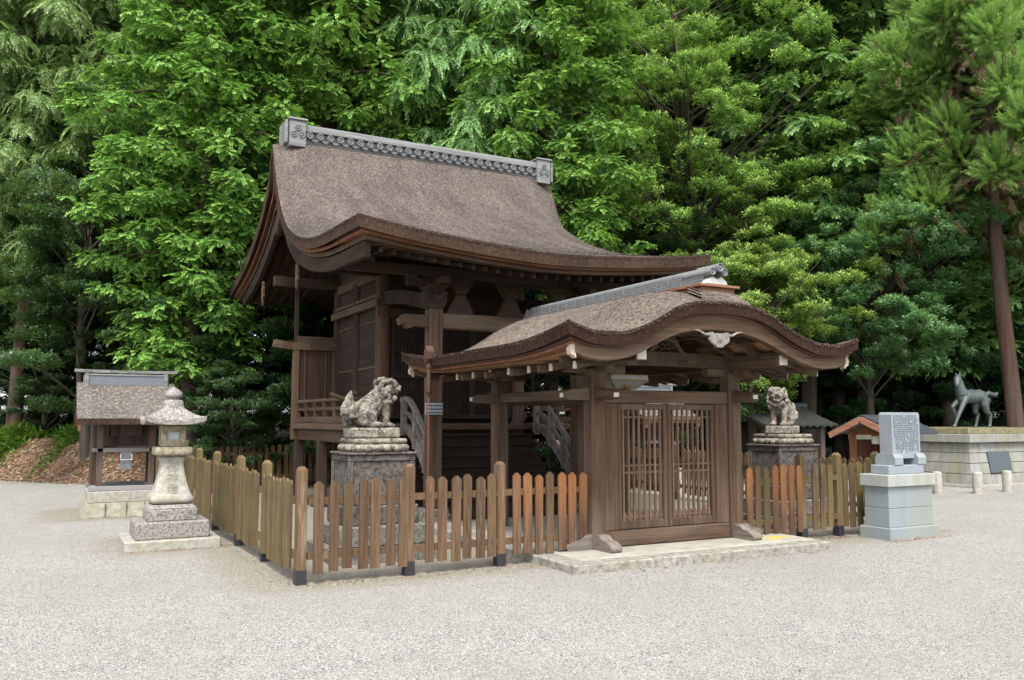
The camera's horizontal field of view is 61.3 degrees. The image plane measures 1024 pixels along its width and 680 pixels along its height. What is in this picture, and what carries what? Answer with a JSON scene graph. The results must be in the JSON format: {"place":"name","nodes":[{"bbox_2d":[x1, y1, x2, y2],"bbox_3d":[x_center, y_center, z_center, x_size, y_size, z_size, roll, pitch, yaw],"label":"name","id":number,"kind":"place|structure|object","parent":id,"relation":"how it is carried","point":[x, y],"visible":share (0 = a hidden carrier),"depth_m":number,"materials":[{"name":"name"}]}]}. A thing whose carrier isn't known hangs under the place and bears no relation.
{"place":"outdoors","nodes":[
{"label":"outdoors","id":0,"kind":"place"},
{"bbox_2d":[0,19,995,415],"label":"sky","id":1,"kind":"structure","parent":0,"point":[1,394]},
{"bbox_2d":[0,415,1023,679],"bbox_3d":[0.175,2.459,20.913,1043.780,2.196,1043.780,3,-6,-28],"label":"ground","id":2,"kind":"structure","parent":0,"point":[44,521],"depth_m":7.37,"materials":[{"name":"grey gravel"}]},
{"bbox_2d":[0,301,73,429],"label":"evergreen bush","id":3,"kind":"object","parent":2,"relation":"on","point":[5,318],"visible":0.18,"depth_m":26.52,"materials":[{"name":"green plant"}]},
{"bbox_2d":[0,329,102,420],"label":"evergreen bush","id":4,"kind":"object","parent":2,"relation":"on","point":[30,371],"visible":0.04,"depth_m":28.31,"materials":[{"name":"green plant"}]},
{"bbox_2d":[0,327,103,433],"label":"evergreen bush","id":5,"kind":"object","parent":2,"relation":"on","point":[26,381],"visible":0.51,"depth_m":25.43,"materials":[{"name":"green plant"}]},
{"bbox_2d":[24,292,123,427],"bbox_3d":[-13.716,0.945,28.223,4.888,4.854,4.570,3,-6,-33],"label":"evergreen bush","id":6,"kind":"object","parent":2,"relation":"on","point":[103,358],"visible":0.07,"depth_m":27.34,"materials":[{"name":"green plant"}]},
{"bbox_2d":[0,1,164,421],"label":"cypress tree","id":7,"kind":"object","parent":2,"relation":"on","point":[24,142],"visible":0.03,"depth_m":26.01,"materials":[{"name":"green plant"}]},
{"bbox_2d":[0,0,170,428],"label":"cypress tree","id":8,"kind":"object","parent":2,"relation":"on","point":[16,49],"visible":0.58,"depth_m":24.74,"materials":[{"name":"green plant"}]},
{"bbox_2d":[61,328,121,424],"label":"evergreen bush","id":9,"kind":"object","parent":2,"relation":"on","point":[88,355],"depth_m":28.35,"materials":[{"name":"green plant"}]},
{"bbox_2d":[8,0,181,341],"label":"cypress tree","id":10,"kind":"object","parent":2,"relation":"on","point":[70,339],"depth_m":27.13,"materials":[{"name":"green plant"}]},
{"bbox_2d":[1,1,189,367],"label":"cypress tree","id":11,"kind":"object","parent":2,"relation":"on","point":[66,40],"visible":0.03,"depth_m":26.62,"materials":[{"name":"green plant"}]},
{"bbox_2d":[0,73,213,460],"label":"evergreen tree","id":12,"kind":"object","parent":2,"relation":"on","point":[50,265],"visible":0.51,"depth_m":22.15,"materials":[{"name":"green plant"}]},
{"bbox_2d":[0,418,225,480],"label":"bamboo grass","id":13,"kind":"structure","parent":2,"relation":"on","point":[10,435],"depth_m":24.59,"materials":[{"name":"green plant"}]},
{"bbox_2d":[73,369,177,517],"bbox_3d":[-6.727,1.777,14.983,1.644,2.513,1.770,3,-6,-28],"label":"shrine","id":14,"kind":"object","parent":2,"relation":"on","point":[110,409],"visible":0.81,"depth_m":14.66,"materials":[{"name":"stone"}]},
{"bbox_2d":[16,114,254,395],"bbox_3d":[-9.619,-1.921,24.994,6.810,10.237,6.641,0,-5,4],"label":"evergreen tree","id":15,"kind":"object","parent":2,"relation":"on","point":[35,245],"visible":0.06,"depth_m":23.73,"materials":[{"name":"green plant"}]},
{"bbox_2d":[63,325,215,443],"bbox_3d":[-9.664,1.227,23.578,3.542,3.711,3.788,-1,-5,9],"label":"evergreen bush","id":16,"kind":"object","parent":2,"relation":"on","point":[82,334],"visible":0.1,"depth_m":22.60,"materials":[{"name":"green plant"}]},
{"bbox_2d":[34,0,291,325],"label":"cypress tree","id":17,"kind":"object","parent":2,"relation":"on","point":[123,43],"visible":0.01,"depth_m":26.35,"materials":[{"name":"green plant"}]},
{"bbox_2d":[0,435,330,484],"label":"fallen leaves","id":18,"kind":"object","parent":2,"relation":"on","point":[21,480],"visible":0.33,"depth_m":22.57,"materials":[{"name":"brown plant"}]},
{"bbox_2d":[118,387,220,551],"bbox_3d":[-4.430,1.648,11.224,1.120,2.080,1.040,3,-6,-28],"label":"stone lantern","id":19,"kind":"object","parent":2,"relation":"on","point":[171,519],"visible":1,"depth_m":10.98,"materials":[{"name":"stone"}]},
{"bbox_2d":[109,318,267,432],"bbox_3d":[-9.803,0.858,26.862,4.888,4.846,4.570,0,-5,-5],"label":"evergreen bush","id":20,"kind":"object","parent":2,"relation":"on","point":[198,383],"depth_m":26.06,"materials":[{"name":"green plant"}]},
{"bbox_2d":[55,0,322,486],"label":"cypress tree","id":21,"kind":"object","parent":2,"relation":"on","point":[166,204],"visible":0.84,"depth_m":20.53,"materials":[{"name":"green plant"}]},
{"bbox_2d":[107,154,333,462],"bbox_3d":[-6.603,-0.475,20.950,5.645,8.660,5.788,3,-6,-29],"label":"evergreen tree","id":22,"kind":"object","parent":2,"relation":"on","point":[221,355],"visible":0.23,"depth_m":20.58,"materials":[{"name":"green plant"}]},
{"bbox_2d":[155,445,294,568],"bbox_3d":[-5.023,2.366,13.895,0.121,1.240,12.200,3,-6,-28],"label":"picket fence","id":23,"kind":"object","parent":2,"relation":"on","point":[235,490],"visible":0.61,"depth_m":10.48,"materials":[{"name":"brown wood"}]},
{"bbox_2d":[168,359,289,482],"bbox_3d":[-6.690,2.101,20.494,2.856,3.225,3.055,-3,-6,28],"label":"evergreen bush","id":24,"kind":"object","parent":2,"relation":"on","point":[232,430],"visible":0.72,"depth_m":19.99,"materials":[{"name":"green plant"}]},
{"bbox_2d":[147,0,317,434],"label":"cypress tree","id":25,"kind":"object","parent":2,"relation":"on","point":[227,103],"depth_m":28.09,"materials":[{"name":"green plant"}]},
{"bbox_2d":[199,306,291,435],"bbox_3d":[-7.658,0.807,28.222,5.194,5.330,4.856,0,-5,0],"label":"evergreen bush","id":26,"kind":"object","parent":2,"relation":"on","point":[284,369],"visible":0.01,"depth_m":26.90,"materials":[{"name":"green plant"}]},
{"bbox_2d":[186,439,331,485],"bbox_3d":[-3.952,3.066,21.477,8.900,1.240,0.121,3,-6,-28],"label":"picket fence","id":27,"kind":"object","parent":2,"relation":"on","point":[261,453],"visible":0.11,"depth_m":20.52,"materials":[{"name":"brown wood"}]},
{"bbox_2d":[201,315,333,467],"bbox_3d":[-5.590,1.204,21.685,4.051,5.378,4.759,0,-5,1],"label":"evergreen tree","id":28,"kind":"object","parent":2,"relation":"on","point":[276,388],"visible":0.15,"depth_m":20.76,"materials":[{"name":"green plant"}]},
{"bbox_2d":[202,1,390,324],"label":"cypress tree","id":29,"kind":"object","parent":2,"relation":"on","point":[305,70],"depth_m":27.16,"materials":[{"name":"green plant"}]},
{"bbox_2d":[261,301,333,464],"bbox_3d":[-3.249,0.846,21.558,4.674,6.158,5.491,-1,-5,10],"label":"evergreen tree","id":30,"kind":"object","parent":2,"relation":"on","point":[285,323],"visible":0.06,"depth_m":20.04,"materials":[{"name":"green plant"}]},
{"bbox_2d":[169,0,456,479],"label":"cypress tree","id":31,"kind":"object","parent":2,"relation":"on","point":[319,48],"visible":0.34,"depth_m":22.71,"materials":[{"name":"green plant"}]},
{"bbox_2d":[307,438,436,565],"bbox_3d":[-1.652,1.867,10.221,1.260,1.400,1.080,3,-6,-28],"label":"stone pedestal","id":32,"kind":"object","parent":2,"relation":"on","point":[354,462],"visible":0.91,"depth_m":9.96,"materials":[{"name":"grey stone"}]},
{"bbox_2d":[340,377,400,438],"bbox_3d":[-1.683,0.803,10.302,0.772,0.733,0.341,3,-6,-32],"label":"guardian lion","id":33,"kind":"object","parent":32,"relation":"on","point":[371,408],"visible":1,"depth_m":10.17},
{"bbox_2d":[301,0,506,321],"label":"cypress tree","id":34,"kind":"object","parent":2,"relation":"on","point":[380,107],"visible":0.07,"depth_m":23.80,"materials":[{"name":"green plant"}]},
{"bbox_2d":[293,461,587,585],"bbox_3d":[-0.626,1.936,9.233,3.383,1.240,0.121,3,-6,-28],"label":"picket fence","id":35,"kind":"object","parent":2,"relation":"on","point":[496,493],"visible":0.98,"depth_m":9.07,"materials":[{"name":"brown wood"}]},
{"bbox_2d":[230,116,710,521],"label":"hall","id":36,"kind":"structure","parent":2,"relation":"on","point":[387,251],"depth_m":16.01,"materials":[{"name":"brown wood"}]},
{"bbox_2d":[346,0,611,228],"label":"cypress tree","id":37,"kind":"object","parent":2,"relation":"on","point":[468,48],"visible":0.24,"depth_m":22.91,"materials":[{"name":"green plant"}]},
{"bbox_2d":[524,289,570,474],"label":"tree","id":38,"kind":"object","parent":2,"relation":"on","point":[532,383],"visible":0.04,"depth_m":21.61,"materials":[{"name":"green plant"}]},
{"bbox_2d":[431,0,668,482],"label":"cypress tree","id":39,"kind":"object","parent":2,"relation":"on","point":[579,64],"visible":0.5,"depth_m":22.09,"materials":[{"name":"green plant"}]},
{"bbox_2d":[560,0,661,414],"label":"cypress tree","id":40,"kind":"object","parent":2,"relation":"on","point":[618,101],"depth_m":30.30,"materials":[{"name":"green plant"}]},
{"bbox_2d":[540,0,682,382],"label":"cypress tree","id":41,"kind":"object","parent":2,"relation":"on","point":[642,52],"depth_m":30.15,"materials":[{"name":"green plant"}]},
{"bbox_2d":[559,375,679,427],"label":"evergreen bush","id":42,"kind":"object","parent":2,"relation":"on","point":[564,415],"depth_m":29.45,"materials":[{"name":"green plant"}]},
{"bbox_2d":[434,511,830,574],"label":"stone platform","id":43,"kind":"structure","parent":2,"relation":"on","point":[658,555],"depth_m":9.94,"materials":[{"name":"stone"}]},
{"bbox_2d":[401,263,858,552],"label":"shrine gate","id":44,"kind":"structure","parent":43,"relation":"on","point":[615,348],"depth_m":10.56,"materials":[{"name":"brown wood"}]},
{"bbox_2d":[617,403,667,529],"bbox_3d":[1.574,1.521,10.472,0.745,1.495,0.060,3,-6,-28],"label":"lattice door","id":45,"kind":"structure","parent":44,"relation":"in","point":[657,518],"depth_m":10.47,"materials":[{"name":"brown wood"}]},
{"bbox_2d":[666,404,715,525],"bbox_3d":[2.238,1.554,10.829,0.745,1.495,0.060,3,-6,-28],"label":"lattice door","id":46,"kind":"structure","parent":44,"relation":"in","point":[688,516],"depth_m":10.82,"materials":[{"name":"brown wood"}]},
{"bbox_2d":[559,143,713,416],"bbox_3d":[3.628,-0.964,25.547,6.810,10.569,6.641,5,-7,-42],"label":"evergreen tree","id":47,"kind":"object","parent":2,"relation":"on","point":[667,242],"visible":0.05,"depth_m":24.40,"materials":[{"name":"green plant"}]},
{"bbox_2d":[630,383,699,491],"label":"small shrine building","id":48,"kind":"structure","parent":2,"relation":"on","point":[668,387],"depth_m":19.88,"materials":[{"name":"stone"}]},
{"bbox_2d":[588,0,784,451],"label":"cypress tree","id":49,"kind":"object","parent":2,"relation":"on","point":[666,2],"visible":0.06,"depth_m":28.24,"materials":[{"name":"green plant"}]},
{"bbox_2d":[630,253,766,454],"bbox_3d":[4.507,0.857,23.652,6.101,6.547,5.194,2,-6,-22],"label":"evergreen tree","id":50,"kind":"object","parent":2,"relation":"on","point":[762,400],"visible":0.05,"depth_m":22.83,"materials":[{"name":"green plant"}]},
{"bbox_2d":[695,388,705,449],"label":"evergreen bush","id":51,"kind":"object","parent":2,"relation":"on","point":[695,437],"visible":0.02,"depth_m":28.94,"materials":[{"name":"green plant"}]},
{"bbox_2d":[538,440,869,510],"bbox_3d":[2.934,2.763,18.200,0.121,1.240,12.253,3,-6,-28],"label":"picket fence","id":52,"kind":"object","parent":2,"relation":"on","point":[826,461],"visible":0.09,"depth_m":17.31,"materials":[{"name":"brown wood"}]},
{"bbox_2d":[552,0,886,474],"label":"broadleaf tree","id":53,"kind":"object","parent":2,"relation":"on","point":[672,34],"visible":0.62,"depth_m":24.41,"materials":[{"name":"green plant"}]},
{"bbox_2d":[680,182,800,434],"bbox_3d":[6.214,-0.589,27.653,6.641,10.211,6.810,-4,-6,34],"label":"evergreen tree","id":54,"kind":"object","parent":2,"relation":"on","point":[764,376],"depth_m":26.48,"materials":[{"name":"green plant"}]},
{"bbox_2d":[643,0,876,381],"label":"cypress tree","id":55,"kind":"object","parent":2,"relation":"on","point":[770,138],"visible":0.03,"depth_m":27.20,"materials":[{"name":"green plant"}]},
{"bbox_2d":[695,381,831,435],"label":"evergreen bush","id":56,"kind":"object","parent":2,"relation":"on","point":[825,397],"visible":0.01,"depth_m":28.16,"materials":[{"name":"green plant"}]},
{"bbox_2d":[663,174,887,443],"bbox_3d":[6.471,-0.179,22.468,5.235,8.427,4.883,5,-7,-44],"label":"broadleaf tree","id":57,"kind":"object","parent":2,"relation":"on","point":[743,266],"visible":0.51,"depth_m":22.12,"materials":[{"name":"green plant"}]},
{"bbox_2d":[743,434,827,529],"bbox_3d":[4.209,2.157,13.371,1.260,1.400,1.080,3,-6,-28],"label":"stone pedestal","id":58,"kind":"object","parent":2,"relation":"on","point":[769,451],"visible":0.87,"depth_m":13.13,"materials":[{"name":"grey stone"}]},
{"bbox_2d":[765,386,799,433],"bbox_3d":[4.217,1.096,13.500,0.368,0.736,0.763,-4,-7,37],"label":"guardian lion","id":59,"kind":"object","parent":58,"relation":"on","point":[782,409],"visible":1,"depth_m":13.30},
{"bbox_2d":[743,380,831,451],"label":"evergreen bush","id":60,"kind":"object","parent":2,"relation":"on","point":[828,441],"visible":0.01,"depth_m":29.33,"materials":[{"name":"green plant"}]},
{"bbox_2d":[661,0,917,443],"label":"cypress tree","id":61,"kind":"object","parent":2,"relation":"on","point":[796,127],"visible":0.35,"depth_m":25.40,"materials":[{"name":"green plant"}]},
{"bbox_2d":[741,403,837,478],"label":"tiled pavilion","id":62,"kind":"structure","parent":2,"relation":"on","point":[805,420],"depth_m":22.55,"materials":[{"name":"tile"}]},
{"bbox_2d":[742,452,877,537],"bbox_3d":[4.450,2.188,11.961,3.373,1.240,0.121,3,-6,-28],"label":"picket fence","id":63,"kind":"object","parent":2,"relation":"on","point":[836,477],"visible":0.7,"depth_m":11.68,"materials":[{"name":"brown wood"}]},
{"bbox_2d":[761,364,891,447],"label":"evergreen tree","id":64,"kind":"object","parent":2,"relation":"on","point":[852,407],"visible":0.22,"depth_m":26.68,"materials":[{"name":"green plant"}]},
{"bbox_2d":[749,0,922,453],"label":"cypress tree","id":65,"kind":"object","parent":2,"relation":"on","point":[871,132],"depth_m":26.96,"materials":[{"name":"green plant"}]},
{"bbox_2d":[789,377,883,447],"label":"evergreen bush","id":66,"kind":"object","parent":2,"relation":"on","point":[828,389],"visible":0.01,"depth_m":29.73,"materials":[{"name":"green plant"}]},
{"bbox_2d":[727,0,978,466],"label":"cypress tree","id":67,"kind":"object","parent":2,"relation":"on","point":[840,443],"visible":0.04,"depth_m":28.09,"materials":[{"name":"green plant"}]},
{"bbox_2d":[721,0,987,414],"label":"cypress tree","id":68,"kind":"object","parent":2,"relation":"on","point":[861,392],"visible":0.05,"depth_m":26.18,"materials":[{"name":"green plant"}]},
{"bbox_2d":[826,376,938,456],"bbox_3d":[12.819,1.847,30.990,5.427,5.909,5.805,4,-7,-37],"label":"evergreen bush","id":69,"kind":"object","parent":2,"relation":"on","point":[830,450],"visible":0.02,"depth_m":29.82,"materials":[{"name":"green plant"}]},
{"bbox_2d":[828,415,937,495],"bbox_3d":[7.745,2.415,18.013,1.342,1.700,1.666,3,-6,-28],"label":"red kiosk","id":70,"kind":"object","parent":2,"relation":"on","point":[863,449],"visible":0.38,"depth_m":18.16,"materials":[{"name":"wood"}]},
{"bbox_2d":[763,137,1023,414],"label":"evergreen tree","id":71,"kind":"object","parent":2,"relation":"on","point":[927,293],"visible":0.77,"depth_m":23.16,"materials":[{"name":"green plant"}]},
{"bbox_2d":[825,376,962,457],"bbox_3d":[13.349,1.720,31.127,6.110,6.214,5.713,-2,-6,20],"label":"evergreen bush","id":72,"kind":"object","parent":2,"relation":"on","point":[921,420],"depth_m":28.93,"materials":[{"name":"green plant"}]},
{"bbox_2d":[860,412,938,540],"bbox_3d":[5.333,1.880,11.940,1.000,1.750,0.500,3,-6,-28],"label":"inscribed monument","id":73,"kind":"object","parent":2,"relation":"on","point":[897,482],"visible":1,"depth_m":11.78,"materials":[{"name":"grey stone"}]},
{"bbox_2d":[820,313,1001,456],"bbox_3d":[12.882,1.688,27.980,5.141,5.666,5.499,4,-6,-34],"label":"evergreen bush","id":74,"kind":"object","parent":2,"relation":"on","point":[912,400],"visible":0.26,"depth_m":26.97,"materials":[{"name":"green plant"}]},
{"bbox_2d":[822,0,1005,411],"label":"cypress tree","id":75,"kind":"object","parent":2,"relation":"on","point":[858,4],"visible":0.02,"depth_m":26.48,"materials":[{"name":"green plant"}]},
{"bbox_2d":[837,0,1023,425],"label":"cypress tree","id":76,"kind":"object","parent":2,"relation":"on","point":[968,265],"visible":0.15,"depth_m":25.71,"materials":[{"name":"green plant"}]},
{"bbox_2d":[842,0,1023,426],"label":"cedar tree","id":77,"kind":"object","parent":2,"relation":"on","point":[930,115],"visible":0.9,"depth_m":22.53,"materials":[{"name":"green plant"}]},
{"bbox_2d":[848,426,1023,488],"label":"masonry plinth","id":78,"kind":"structure","parent":2,"relation":"on","point":[957,456],"depth_m":21.03,"materials":[{"name":"stone"}]},
{"bbox_2d":[951,373,997,427],"bbox_3d":[11.807,1.545,22.106,1.590,1.408,0.449,2,-5,-16],"label":"horse statue","id":79,"kind":"object","parent":78,"relation":"on","point":[977,398],"visible":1,"depth_m":21.98,"materials":[{"name":"grey metal"}]},
{"bbox_2d":[932,471,942,493],"bbox_3d":[9.281,3.156,18.834,0.206,0.575,0.206,3,-6,-28],"label":"stone bollard","id":80,"kind":"object","parent":2,"relation":"on","point":[937,487],"visible":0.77,"depth_m":18.75,"materials":[{"name":"stone"}]},
{"bbox_2d":[874,276,1023,425],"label":"evergreen tree","id":81,"kind":"object","parent":2,"relation":"on","point":[983,359],"visible":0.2,"depth_m":25.99,"materials":[{"name":"green plant"}]},
{"bbox_2d":[875,327,1023,426],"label":"evergreen tree","id":82,"kind":"object","parent":2,"relation":"on","point":[967,409],"visible":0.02,"depth_m":27.79,"materials":[{"name":"green plant"}]},
{"bbox_2d":[925,23,1023,419],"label":"cypress tree","id":83,"kind":"object","parent":2,"relation":"on","point":[983,257],"visible":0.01,"depth_m":27.18,"materials":[{"name":"green plant"}]},
{"bbox_2d":[926,316,1023,423],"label":"evergreen bush","id":84,"kind":"object","parent":2,"relation":"on","point":[1000,408],"visible":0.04,"depth_m":28.91,"materials":[{"name":"green plant"}]},
{"bbox_2d":[972,472,983,493],"bbox_3d":[10.090,3.144,18.703,0.206,0.575,0.206,3,-6,-28],"label":"stone bollard","id":85,"kind":"object","parent":2,"relation":"on","point":[977,482],"visible":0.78,"depth_m":18.63,"materials":[{"name":"stone"}]},
{"bbox_2d":[982,213,1023,336],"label":"cypress tree","id":86,"kind":"object","parent":2,"relation":"on","point":[1015,281],"depth_m":27.77,"materials":[{"name":"green plant"}]},
{"bbox_2d":[986,280,1023,425],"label":"evergreen bush","id":87,"kind":"object","parent":2,"relation":"on","point":[1018,327],"visible":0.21,"depth_m":25.82,"materials":[{"name":"green plant"}]},
{"bbox_2d":[1002,470,1012,491],"bbox_3d":[11.023,3.190,19.204,0.206,0.575,0.206,3,-6,-28],"label":"stone bollard","id":88,"kind":"object","parent":2,"relation":"on","point":[1007,482],"visible":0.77,"depth_m":19.13,"materials":[{"name":"stone"}]},
{"bbox_2d":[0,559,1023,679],"bbox_3d":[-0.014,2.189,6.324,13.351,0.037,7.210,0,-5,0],"label":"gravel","id":89,"kind":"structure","parent":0,"point":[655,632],"depth_m":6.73,"materials":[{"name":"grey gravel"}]},
{"bbox_2d":[30,512,1009,679],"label":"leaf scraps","id":90,"kind":"object","parent":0,"point":[489,570],"visible":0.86,"depth_m":9.57,"materials":[{"name":"brown plant"}]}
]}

